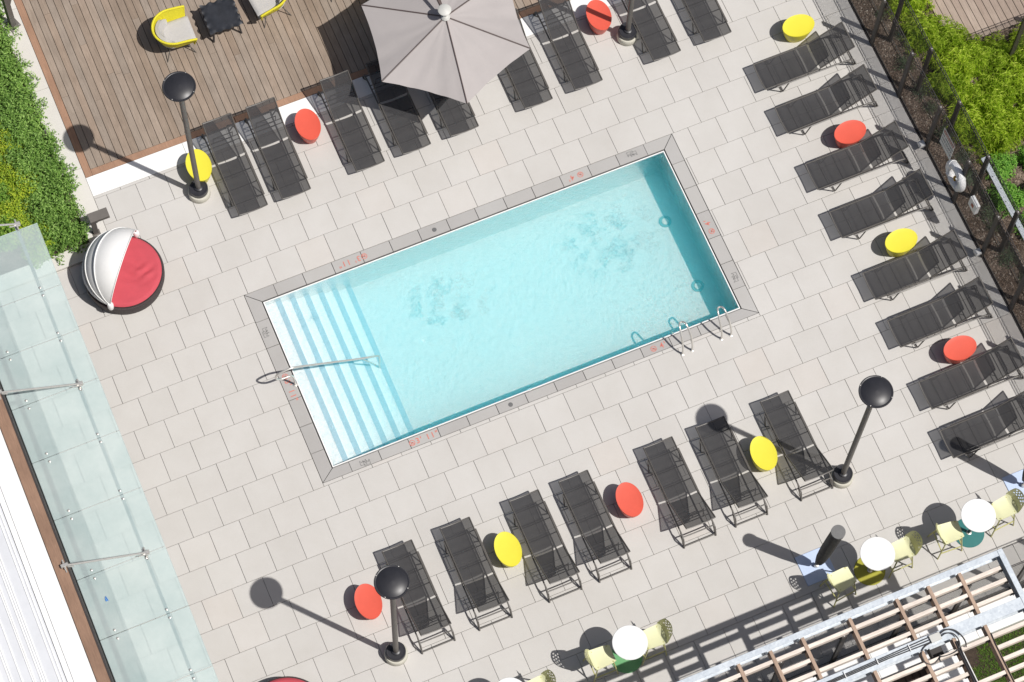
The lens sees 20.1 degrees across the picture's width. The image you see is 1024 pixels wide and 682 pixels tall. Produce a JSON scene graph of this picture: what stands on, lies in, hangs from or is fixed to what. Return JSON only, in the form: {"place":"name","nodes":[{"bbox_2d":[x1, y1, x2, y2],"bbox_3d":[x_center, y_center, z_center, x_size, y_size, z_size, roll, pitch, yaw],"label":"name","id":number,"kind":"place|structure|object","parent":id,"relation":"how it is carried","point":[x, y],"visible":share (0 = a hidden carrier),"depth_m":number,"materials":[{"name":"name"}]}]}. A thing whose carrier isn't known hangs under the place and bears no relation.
{"place":"outdoors","nodes":[
{"label":"outdoors","id":0,"kind":"place"},
{"bbox_2d":[0,24,88,274],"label":"planting soil","id":1,"kind":"structure","parent":0,"point":[11,261],"depth_m":55.66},
{"bbox_2d":[0,211,24,251],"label":"shrub","id":2,"kind":"object","parent":1,"relation":"on","point":[7,241],"visible":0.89,"depth_m":55.57,"materials":[{"name":"green plant"}]},
{"bbox_2d":[0,39,32,78],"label":"shrub","id":3,"kind":"object","parent":1,"relation":"on","point":[6,58],"visible":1,"depth_m":56.91,"materials":[{"name":"green plant"}]},
{"bbox_2d":[0,62,40,99],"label":"shrub","id":4,"kind":"object","parent":1,"relation":"on","point":[19,81],"visible":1,"depth_m":56.81,"materials":[{"name":"green plant"}]},
{"bbox_2d":[0,139,46,182],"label":"shrub","id":5,"kind":"object","parent":1,"relation":"on","point":[17,162],"visible":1,"depth_m":56.08,"materials":[{"name":"green plant"}]},
{"bbox_2d":[4,171,42,211],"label":"shrub","id":6,"kind":"object","parent":1,"relation":"on","point":[20,192],"visible":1,"depth_m":55.88,"materials":[{"name":"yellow plant"}]},
{"bbox_2d":[0,82,47,125],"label":"shrub","id":7,"kind":"object","parent":1,"relation":"on","point":[24,102],"visible":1,"depth_m":56.62,"materials":[{"name":"green plant"}]},
{"bbox_2d":[4,98,52,147],"bbox_3d":[-9.477,-4.222,56.471,0.993,0.582,1.223,40,73,13],"label":"shrub","id":8,"kind":"object","parent":1,"relation":"on","point":[33,119],"visible":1,"depth_m":56.47,"materials":[{"name":"green plant"}]},
{"bbox_2d":[17,120,63,167],"bbox_3d":[-9.288,-3.807,56.307,1.003,0.598,1.083,-28,72,-12],"label":"shrub","id":9,"kind":"object","parent":1,"relation":"on","point":[38,143],"visible":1,"depth_m":56.31,"materials":[{"name":"green plant"}]},
{"bbox_2d":[15,190,66,228],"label":"shrub","id":10,"kind":"object","parent":1,"relation":"on","point":[35,211],"visible":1,"depth_m":55.73,"materials":[{"name":"green plant"}]},
{"bbox_2d":[25,145,76,183],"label":"shrub","id":11,"kind":"object","parent":1,"relation":"on","point":[42,162],"visible":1,"depth_m":56.18,"materials":[{"name":"green plant"}]},
{"bbox_2d":[30,212,74,264],"bbox_3d":[-8.934,-2.082,55.594,1.021,0.655,0.956,20,70,6],"label":"shrub","id":12,"kind":"object","parent":1,"relation":"on","point":[50,233],"visible":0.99,"depth_m":55.54,"materials":[{"name":"green plant"}]},
{"bbox_2d":[36,163,81,209],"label":"shrub","id":13,"kind":"object","parent":1,"relation":"on","point":[58,189],"visible":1,"depth_m":55.96,"materials":[{"name":"green plant"}]},
{"bbox_2d":[55,211,90,253],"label":"shrub","id":14,"kind":"object","parent":1,"relation":"on","point":[72,230],"visible":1,"depth_m":55.63,"materials":[{"name":"green plant"}]},
{"bbox_2d":[0,7,115,681],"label":"ground","id":15,"kind":"structure","parent":0,"point":[50,511],"depth_m":53.88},
{"bbox_2d":[0,384,114,681],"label":"building","id":16,"kind":"structure","parent":15,"relation":"on","point":[48,632],"depth_m":49.23,"materials":[{"name":"paint"}]},
{"bbox_2d":[0,219,212,681],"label":"glass canopy","id":17,"kind":"object","parent":16,"relation":"attached to","point":[144,552],"visible":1,"depth_m":51.04,"materials":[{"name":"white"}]},
{"bbox_2d":[0,0,1023,681],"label":"paving","id":18,"kind":"structure","parent":0,"point":[814,336],"depth_m":54.69,"materials":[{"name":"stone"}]},
{"bbox_2d":[0,0,106,293],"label":"kerb strip","id":19,"kind":"object","parent":18,"relation":"on","point":[16,278],"visible":0.74,"depth_m":56.42,"materials":[{"name":"concrete"}]},
{"bbox_2d":[82,227,164,314],"bbox_3d":[-7.444,-1.434,54.985,1.560,1.336,1.579,-21,71,-9],"label":"daybed","id":20,"kind":"object","parent":18,"relation":"on","point":[123,271],"visible":1,"depth_m":55.00,"materials":[{"name":"fabric"}]},
{"bbox_2d":[162,71,210,203],"bbox_3d":[-6.047,-3.739,54.067,0.614,4.782,0.614,-21,71,-9],"label":"heat lamp","id":21,"kind":"object","parent":18,"relation":"on","point":[179,87],"visible":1,"depth_m":52.52,"materials":[{"name":"black metal"}]},
{"bbox_2d":[185,149,211,182],"bbox_3d":[-6.098,-3.350,56.255,0.490,0.421,0.700,-18,70,-8],"label":"stool","id":22,"kind":"object","parent":18,"relation":"on","point":[204,164],"visible":0.85,"depth_m":56.07,"materials":[{"name":"yellow plastic"}]},
{"bbox_2d":[201,113,267,215],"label":"sun lounger","id":23,"kind":"object","parent":18,"relation":"on","point":[242,185],"visible":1,"depth_m":56.08,"materials":[{"name":"black fabric"}]},
{"bbox_2d":[14,0,531,177],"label":"deck underlay","id":24,"kind":"object","parent":18,"relation":"on","point":[175,67],"visible":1,"depth_m":57.36,"materials":[{"name":"brown wood"}]},
{"bbox_2d":[14,0,540,177],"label":"deck border","id":25,"kind":"object","parent":24,"relation":"on","point":[87,171],"visible":0.57,"depth_m":56.93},
{"bbox_2d":[22,0,538,168],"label":"timber deck","id":26,"kind":"structure","parent":24,"relation":"on","point":[361,31],"depth_m":57.36,"materials":[{"name":"brown wood"}]},
{"bbox_2d":[151,5,196,61],"bbox_3d":[-6.722,-6.075,57.144,0.803,0.730,0.826,-20,71,-9],"label":"tub chair","id":27,"kind":"object","parent":26,"relation":"on","point":[171,27],"visible":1,"depth_m":57.05,"materials":[{"name":"yellow metal"}]},
{"bbox_2d":[199,0,242,42],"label":"coffee table","id":28,"kind":"object","parent":26,"relation":"on","point":[220,15],"visible":1,"depth_m":57.23,"materials":[{"name":"black metal"}]},
{"bbox_2d":[249,0,291,27],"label":"tub chair","id":29,"kind":"object","parent":26,"relation":"on","point":[263,8],"visible":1,"depth_m":57.33,"materials":[{"name":"white fabric"}]},
{"bbox_2d":[361,0,529,103],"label":"parasol","id":30,"kind":"object","parent":26,"relation":"on","point":[465,51],"visible":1,"depth_m":55.38,"materials":[{"name":"beige fabric"}]},
{"bbox_2d":[244,97,310,198],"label":"sun lounger","id":31,"kind":"object","parent":18,"relation":"on","point":[286,170],"visible":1,"depth_m":56.22,"materials":[{"name":"black fabric"}]},
{"bbox_2d":[295,109,320,143],"bbox_3d":[-4.003,-4.170,56.624,0.490,0.421,0.700,-19,70,-8],"label":"side table","id":32,"kind":"object","parent":18,"relation":"on","point":[307,125],"visible":1,"depth_m":56.44,"materials":[{"name":"red plastic"}]},
{"bbox_2d":[317,70,384,171],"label":"sun lounger","id":33,"kind":"object","parent":18,"relation":"on","point":[360,143],"visible":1,"depth_m":56.47,"materials":[{"name":"black fabric"}]},
{"bbox_2d":[86,0,624,196],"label":"white stone strip","id":34,"kind":"object","parent":18,"relation":"on","point":[137,169],"visible":0.53,"depth_m":56.67,"materials":[{"name":"white stone"}]},
{"bbox_2d":[354,584,381,619],"bbox_3d":[-2.643,4.855,53.137,0.490,0.421,0.700,-19,70,-8],"label":"stool","id":35,"kind":"object","parent":18,"relation":"on","point":[368,600],"visible":0.94,"depth_m":52.95,"materials":[{"name":"red plastic"}]},
{"bbox_2d":[374,565,409,665],"bbox_3d":[-2.077,4.909,50.788,0.614,4.782,0.614,-21,71,-9],"label":"heat lamp","id":36,"kind":"object","parent":18,"relation":"on","point":[392,583],"visible":1,"depth_m":48.66,"materials":[{"name":"black metal"}]},
{"bbox_2d":[362,59,430,154],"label":"sun lounger","id":37,"kind":"object","parent":18,"relation":"on","point":[404,122],"visible":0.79,"depth_m":56.61,"materials":[{"name":"brown metal"}]},
{"bbox_2d":[382,539,455,653],"bbox_3d":[-1.735,4.629,53.027,0.678,0.807,2.036,-22,71,-9],"label":"sun lounger","id":38,"kind":"object","parent":18,"relation":"on","point":[429,616],"visible":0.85,"depth_m":53.09,"materials":[{"name":"brown metal"}]},
{"bbox_2d":[428,92,478,136],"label":"sun lounger","id":39,"kind":"object","parent":18,"relation":"on","point":[458,117],"visible":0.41,"depth_m":56.68,"materials":[{"name":"grey fabric"}]},
{"bbox_2d":[440,517,512,630],"bbox_3d":[-0.675,4.219,53.212,0.678,0.807,2.036,-21,71,-9],"label":"sun lounger","id":40,"kind":"object","parent":18,"relation":"on","point":[466,550],"visible":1,"depth_m":53.32,"materials":[{"name":"brown metal"}]},
{"bbox_2d":[244,134,757,482],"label":"swimming pool","id":41,"kind":"structure","parent":18,"relation":"in","point":[352,416],"depth_m":56.34,"materials":[{"name":"blue liquid"}]},
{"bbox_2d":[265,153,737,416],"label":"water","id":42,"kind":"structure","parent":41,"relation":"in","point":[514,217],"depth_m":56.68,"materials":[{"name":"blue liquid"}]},
{"bbox_2d":[494,532,521,566],"bbox_3d":[-0.079,3.924,53.560,0.490,0.421,0.700,-20,70,-9],"label":"stool","id":43,"kind":"object","parent":18,"relation":"on","point":[507,548],"visible":1,"depth_m":53.37,"materials":[{"name":"yellow plastic"}]},
{"bbox_2d":[504,8,552,108],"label":"sun lounger","id":44,"kind":"object","parent":18,"relation":"on","point":[528,82],"visible":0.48,"depth_m":56.99,"materials":[{"name":"brown metal"}]},
{"bbox_2d":[509,489,582,602],"bbox_3d":[0.613,3.721,53.436,0.678,0.807,2.036,-21,71,-9],"label":"sun lounger","id":45,"kind":"object","parent":18,"relation":"on","point":[536,524],"visible":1,"depth_m":53.54,"materials":[{"name":"brown metal"}]},
{"bbox_2d":[533,0,602,89],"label":"sun lounger","id":46,"kind":"object","parent":18,"relation":"on","point":[579,66],"visible":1,"depth_m":57.22,"materials":[{"name":"black fabric"}]},
{"bbox_2d":[558,470,631,582],"bbox_3d":[1.542,3.362,53.598,0.678,0.807,2.036,-22,71,-9],"label":"sun lounger","id":47,"kind":"object","parent":18,"relation":"on","point":[585,504],"visible":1,"depth_m":53.70,"materials":[{"name":"brown metal"}]},
{"bbox_2d":[586,0,611,34],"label":"stool","id":48,"kind":"object","parent":18,"relation":"on","point":[599,15],"visible":1,"depth_m":57.45,"materials":[{"name":"red plastic"}]},
{"bbox_2d":[583,645,618,681],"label":"bar chair","id":49,"kind":"object","parent":18,"relation":"on","point":[601,657],"visible":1,"depth_m":52.33,"materials":[{"name":"plastic"}]},
{"bbox_2d":[616,0,637,45],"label":"lamp post","id":50,"kind":"object","parent":18,"relation":"on","point":[627,34],"visible":1,"depth_m":57.44,"materials":[{"name":"black metal"}]},
{"bbox_2d":[615,482,643,517],"bbox_3d":[2.187,3.028,53.963,0.490,0.421,0.700,-19,70,-9],"label":"stool","id":51,"kind":"object","parent":18,"relation":"on","point":[629,499],"visible":1,"depth_m":53.77,"materials":[{"name":"red plastic"}]},
{"bbox_2d":[612,625,647,672],"bbox_3d":[2.121,5.640,52.596,0.650,1.065,0.650,-21,71,-9],"label":"bar table","id":52,"kind":"object","parent":18,"relation":"on","point":[630,644],"visible":0.98,"depth_m":52.13,"materials":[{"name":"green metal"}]},
{"bbox_2d":[621,0,680,60],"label":"sun lounger","id":53,"kind":"object","parent":18,"relation":"on","point":[652,25],"visible":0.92,"depth_m":57.45,"materials":[{"name":"grey fabric"}]},
{"bbox_2d":[642,619,672,665],"bbox_3d":[2.590,5.449,52.653,0.613,1.124,0.496,-21,71,-9],"label":"bar chair","id":54,"kind":"object","parent":18,"relation":"on","point":[658,634],"visible":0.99,"depth_m":52.47,"materials":[{"name":"plastic"}]},
{"bbox_2d":[643,436,716,548],"bbox_3d":[3.136,2.746,53.876,0.678,0.807,2.036,-21,71,-9],"label":"sun lounger","id":55,"kind":"object","parent":18,"relation":"on","point":[667,464],"visible":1,"depth_m":53.98,"materials":[{"name":"brown metal"}]},
{"bbox_2d":[681,0,731,41],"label":"sun lounger","id":56,"kind":"object","parent":18,"relation":"on","point":[708,18],"visible":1,"depth_m":57.58,"materials":[{"name":"grey fabric"}]},
{"bbox_2d":[695,416,767,527],"bbox_3d":[4.122,2.365,54.047,0.678,0.807,2.036,-21,71,-9],"label":"sun lounger","id":57,"kind":"object","parent":18,"relation":"on","point":[719,443],"visible":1,"depth_m":54.15,"materials":[{"name":"brown metal"}]},
{"bbox_2d":[750,436,777,471],"bbox_3d":[4.723,2.178,54.353,0.490,0.421,0.700,-18,70,-8],"label":"stool","id":58,"kind":"object","parent":18,"relation":"on","point":[763,453],"visible":1,"depth_m":54.16,"materials":[{"name":"yellow plastic"}]},
{"bbox_2d":[760,390,833,500],"bbox_3d":[5.364,1.885,54.264,0.678,0.807,2.036,-21,71,-9],"label":"sun lounger","id":59,"kind":"object","parent":18,"relation":"on","point":[787,424],"visible":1,"depth_m":54.37,"materials":[{"name":"brown metal"}]},
{"bbox_2d":[782,14,814,42],"bbox_3d":[5.705,-6.214,57.649,0.670,0.421,0.480,-19,70,-9],"label":"stool","id":60,"kind":"object","parent":18,"relation":"on","point":[797,28],"visible":1,"depth_m":57.47,"materials":[{"name":"yellow plastic"}]},
{"bbox_2d":[753,21,855,91],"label":"sun lounger","id":61,"kind":"object","parent":18,"relation":"on","point":[829,45],"visible":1,"depth_m":57.19,"materials":[{"name":"brown metal"}]},
{"bbox_2d":[795,525,845,585],"bbox_3d":[5.699,3.737,52.616,0.600,2.568,0.600,-21,71,-9],"label":"closed parasol","id":62,"kind":"object","parent":18,"relation":"on","point":[816,566],"visible":0.98,"depth_m":53.70,"materials":[{"name":"black fabric"}]},
{"bbox_2d":[775,64,877,134],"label":"sun lounger","id":63,"kind":"object","parent":18,"relation":"on","point":[853,87],"visible":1,"depth_m":56.86,"materials":[{"name":"brown metal"}]},
{"bbox_2d":[820,567,856,607],"bbox_3d":[6.038,4.456,53.121,0.613,1.124,0.496,-28,72,-11],"label":"bar chair","id":64,"kind":"object","parent":18,"relation":"on","point":[841,579],"visible":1,"depth_m":52.97,"materials":[{"name":"plastic"}]},
{"bbox_2d":[834,120,865,147],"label":"stool","id":65,"kind":"object","parent":18,"relation":"on","point":[849,133],"visible":1,"depth_m":56.63,"materials":[{"name":"red plastic"}]},
{"bbox_2d":[805,121,908,191],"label":"sun lounger","id":66,"kind":"object","parent":18,"relation":"on","point":[884,144],"visible":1,"depth_m":56.43,"materials":[{"name":"black fabric"}]},
{"bbox_2d":[831,375,893,488],"bbox_3d":[6.270,1.723,52.226,0.614,4.782,0.614,-21,71,-9],"label":"lamp post","id":67,"kind":"object","parent":18,"relation":"on","point":[875,391],"visible":1,"depth_m":50.13,"materials":[{"name":"black metal"}]},
{"bbox_2d":[854,537,894,585],"bbox_3d":[6.686,4.088,53.309,0.650,1.065,0.650,-21,71,-9],"label":"bar table","id":68,"kind":"object","parent":18,"relation":"on","point":[875,560],"visible":1,"depth_m":52.86,"materials":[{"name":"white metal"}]},
{"bbox_2d":[733,560,1023,681],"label":"fence","id":69,"kind":"object","parent":18,"relation":"on","point":[839,649],"visible":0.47,"depth_m":52.32,"materials":[{"name":"black metal"}]},
{"bbox_2d":[829,168,933,238],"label":"sun lounger","id":70,"kind":"object","parent":18,"relation":"on","point":[909,191],"visible":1,"depth_m":56.07,"materials":[{"name":"grey fabric"}]},
{"bbox_2d":[885,228,917,256],"bbox_3d":[7.531,-1.871,55.998,0.670,0.421,0.480,-23,71,-10],"label":"stool","id":71,"kind":"object","parent":18,"relation":"on","point":[900,242],"visible":1,"depth_m":55.81,"materials":[{"name":"yellow plastic"}]},
{"bbox_2d":[888,531,922,577],"bbox_3d":[7.212,3.904,53.364,0.613,1.124,0.496,-22,71,-10],"label":"bar chair","id":72,"kind":"object","parent":18,"relation":"on","point":[906,546],"visible":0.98,"depth_m":53.18,"materials":[{"name":"plastic"}]},
{"bbox_2d":[862,229,967,300],"bbox_3d":[7.804,-1.437,55.616,2.036,0.807,0.678,-21,71,-9],"label":"sun lounger","id":73,"kind":"object","parent":18,"relation":"on","point":[938,256],"visible":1,"depth_m":55.61,"materials":[{"name":"brown metal"}]},
{"bbox_2d":[887,276,992,347],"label":"sun lounger","id":74,"kind":"object","parent":18,"relation":"on","point":[963,303],"visible":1,"depth_m":55.26,"materials":[{"name":"brown metal"}]},
{"bbox_2d":[927,521,963,559],"bbox_3d":[8.077,3.609,53.499,0.613,1.124,0.496,-18,70,-8],"label":"bar chair","id":75,"kind":"object","parent":18,"relation":"on","point":[949,532],"visible":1,"depth_m":53.35,"materials":[{"name":"plastic"}]},
{"bbox_2d":[943,335,976,363],"bbox_3d":[8.546,0.205,55.212,0.670,0.421,0.480,-21,71,-9],"label":"stool","id":76,"kind":"object","parent":18,"relation":"on","point":[959,349],"visible":1,"depth_m":55.03,"materials":[{"name":"red plastic"}]},
{"bbox_2d":[918,337,1023,409],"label":"sun lounger","id":77,"kind":"object","parent":18,"relation":"on","point":[1003,359],"visible":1,"depth_m":54.82,"materials":[{"name":"brown metal"}]},
{"bbox_2d":[956,499,995,547],"bbox_3d":[8.584,3.405,53.620,0.650,1.065,0.650,-21,71,-9],"label":"bar table","id":78,"kind":"object","parent":18,"relation":"on","point":[976,521],"visible":0.95,"depth_m":53.16,"materials":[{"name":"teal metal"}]},
{"bbox_2d":[939,391,1023,457],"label":"sun lounger","id":79,"kind":"object","parent":18,"relation":"on","point":[980,430],"visible":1,"depth_m":54.49,"materials":[{"name":"brown metal"}]},
{"bbox_2d":[990,488,1023,536],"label":"bar chair","id":80,"kind":"object","parent":18,"relation":"on","point":[1009,503],"visible":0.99,"depth_m":53.52,"materials":[{"name":"plastic"}]},
{"bbox_2d":[852,0,1023,329],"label":"gravel bed","id":81,"kind":"object","parent":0,"point":[1018,178],"depth_m":57.03,"materials":[{"name":"stone"}]},
{"bbox_2d":[898,9,946,57],"bbox_3d":[8.293,-6.257,57.690,1.165,0.824,1.088,-15,70,-7],"label":"shrub","id":82,"kind":"object","parent":81,"relation":"on","point":[929,23],"visible":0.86,"depth_m":57.63,"materials":[{"name":"green plant"}]},
{"bbox_2d":[848,0,1023,338],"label":"bed edging","id":83,"kind":"object","parent":81,"relation":"on","point":[938,172],"visible":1,"depth_m":56.81,"materials":[{"name":"metal"}]},
{"bbox_2d":[850,0,1023,332],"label":"fence","id":84,"kind":"object","parent":81,"relation":"on","point":[967,166],"visible":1,"depth_m":55.95,"materials":[{"name":"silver metal"}]},
{"bbox_2d":[945,160,965,191],"bbox_3d":[8.568,-3.187,55.666,0.185,0.660,0.660,-21,71,-9],"label":"life ring","id":85,"kind":"object","parent":84,"relation":"hanging from","point":[955,176],"visible":1,"depth_m":55.51,"materials":[{"name":"plastic"}]},
{"bbox_2d":[916,61,967,106],"bbox_3d":[8.690,-5.084,57.311,1.164,0.646,1.063,-27,72,-11],"label":"shrub","id":86,"kind":"object","parent":81,"relation":"on","point":[953,80],"visible":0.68,"depth_m":57.25,"materials":[{"name":"green plant"}]},
{"bbox_2d":[871,0,1023,290],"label":"fence","id":87,"kind":"object","parent":81,"relation":"on","point":[954,118],"visible":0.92,"depth_m":55.92,"materials":[{"name":"black metal"}]},
{"bbox_2d":[927,16,971,61],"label":"shrub","id":88,"kind":"object","parent":81,"relation":"on","point":[947,33],"visible":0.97,"depth_m":57.61,"materials":[{"name":"green plant"}]},
{"bbox_2d":[922,42,984,88],"bbox_3d":[8.761,-5.476,57.396,1.251,0.852,1.174,19,70,6],"label":"shrub","id":89,"kind":"object","parent":81,"relation":"on","point":[951,63],"visible":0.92,"depth_m":57.33,"materials":[{"name":"green plant"}]},
{"bbox_2d":[944,98,992,153],"bbox_3d":[9.067,-4.379,57.007,1.086,0.727,1.145,38,73,12],"label":"shrub","id":90,"kind":"object","parent":81,"relation":"on","point":[975,116],"visible":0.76,"depth_m":56.94,"materials":[{"name":"green plant"}]},
{"bbox_2d":[950,32,999,76],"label":"shrub","id":91,"kind":"object","parent":81,"relation":"on","point":[971,46],"visible":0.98,"depth_m":57.48,"materials":[{"name":"green plant"}]},
{"bbox_2d":[929,0,1023,39],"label":"deck underlay","id":92,"kind":"object","parent":81,"relation":"on","point":[982,16],"visible":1,"depth_m":58.09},
{"bbox_2d":[930,0,1023,41],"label":"deck","id":93,"kind":"structure","parent":92,"relation":"on","point":[982,10],"depth_m":58.10,"materials":[{"name":"brown wood"}]},
{"bbox_2d":[967,75,1012,123],"bbox_3d":[9.405,-4.731,57.110,1.110,0.859,1.211,-33,73,-13],"label":"shrub","id":94,"kind":"object","parent":81,"relation":"on","point":[990,105],"visible":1,"depth_m":57.02,"materials":[{"name":"green plant"}]},
{"bbox_2d":[975,30,1017,77],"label":"shrub","id":95,"kind":"object","parent":81,"relation":"on","point":[998,63],"visible":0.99,"depth_m":57.52,"materials":[{"name":"green plant"}]},
{"bbox_2d":[973,111,1022,164],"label":"shrub","id":96,"kind":"object","parent":81,"relation":"on","point":[993,138],"visible":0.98,"depth_m":56.81,"materials":[{"name":"green plant"}]},
{"bbox_2d":[976,67,1023,108],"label":"shrub","id":97,"kind":"object","parent":81,"relation":"on","point":[1013,92],"visible":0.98,"depth_m":57.19,"materials":[{"name":"green plant"}]},
{"bbox_2d":[985,151,1017,181],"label":"shrub","id":98,"kind":"object","parent":81,"relation":"on","point":[1003,165],"visible":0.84,"depth_m":56.70,"materials":[{"name":"green plant"}]},
{"bbox_2d":[981,178,1023,216],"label":"shrub","id":99,"kind":"object","parent":81,"relation":"on","point":[1017,197],"visible":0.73,"depth_m":56.44,"materials":[{"name":"green plant"}]},
{"bbox_2d":[990,101,1023,143],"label":"shrub","id":100,"kind":"object","parent":81,"relation":"on","point":[1013,118],"visible":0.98,"depth_m":56.91,"materials":[{"name":"green plant"}]},
{"bbox_2d":[964,627,1023,681],"bbox_3d":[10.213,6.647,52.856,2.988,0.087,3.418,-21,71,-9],"label":"grass","id":101,"kind":"structure","parent":0,"point":[991,663],"depth_m":53.15,"materials":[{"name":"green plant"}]},
{"label":"lower ground","id":102,"kind":"structure","parent":0,"visible":0},
{"bbox_2d":[677,548,1023,681],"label":"pergola","id":103,"kind":"object","parent":102,"relation":"on","point":[982,621],"visible":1,"depth_m":50.10,"materials":[{"name":"metal"}]},
{"bbox_2d":[827,629,1014,681],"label":"handrail","id":104,"kind":"object","parent":103,"relation":"on","point":[936,651],"visible":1,"depth_m":49.95,"materials":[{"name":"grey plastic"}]},
{"bbox_2d":[802,588,1023,681],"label":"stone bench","id":105,"kind":"object","parent":102,"relation":"on","point":[946,647],"visible":0.23,"depth_m":52.87,"materials":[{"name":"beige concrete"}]},
{"bbox_2d":[928,649,977,681],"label":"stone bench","id":106,"kind":"object","parent":102,"relation":"on","point":[949,674],"visible":0.29,"depth_m":52.68,"materials":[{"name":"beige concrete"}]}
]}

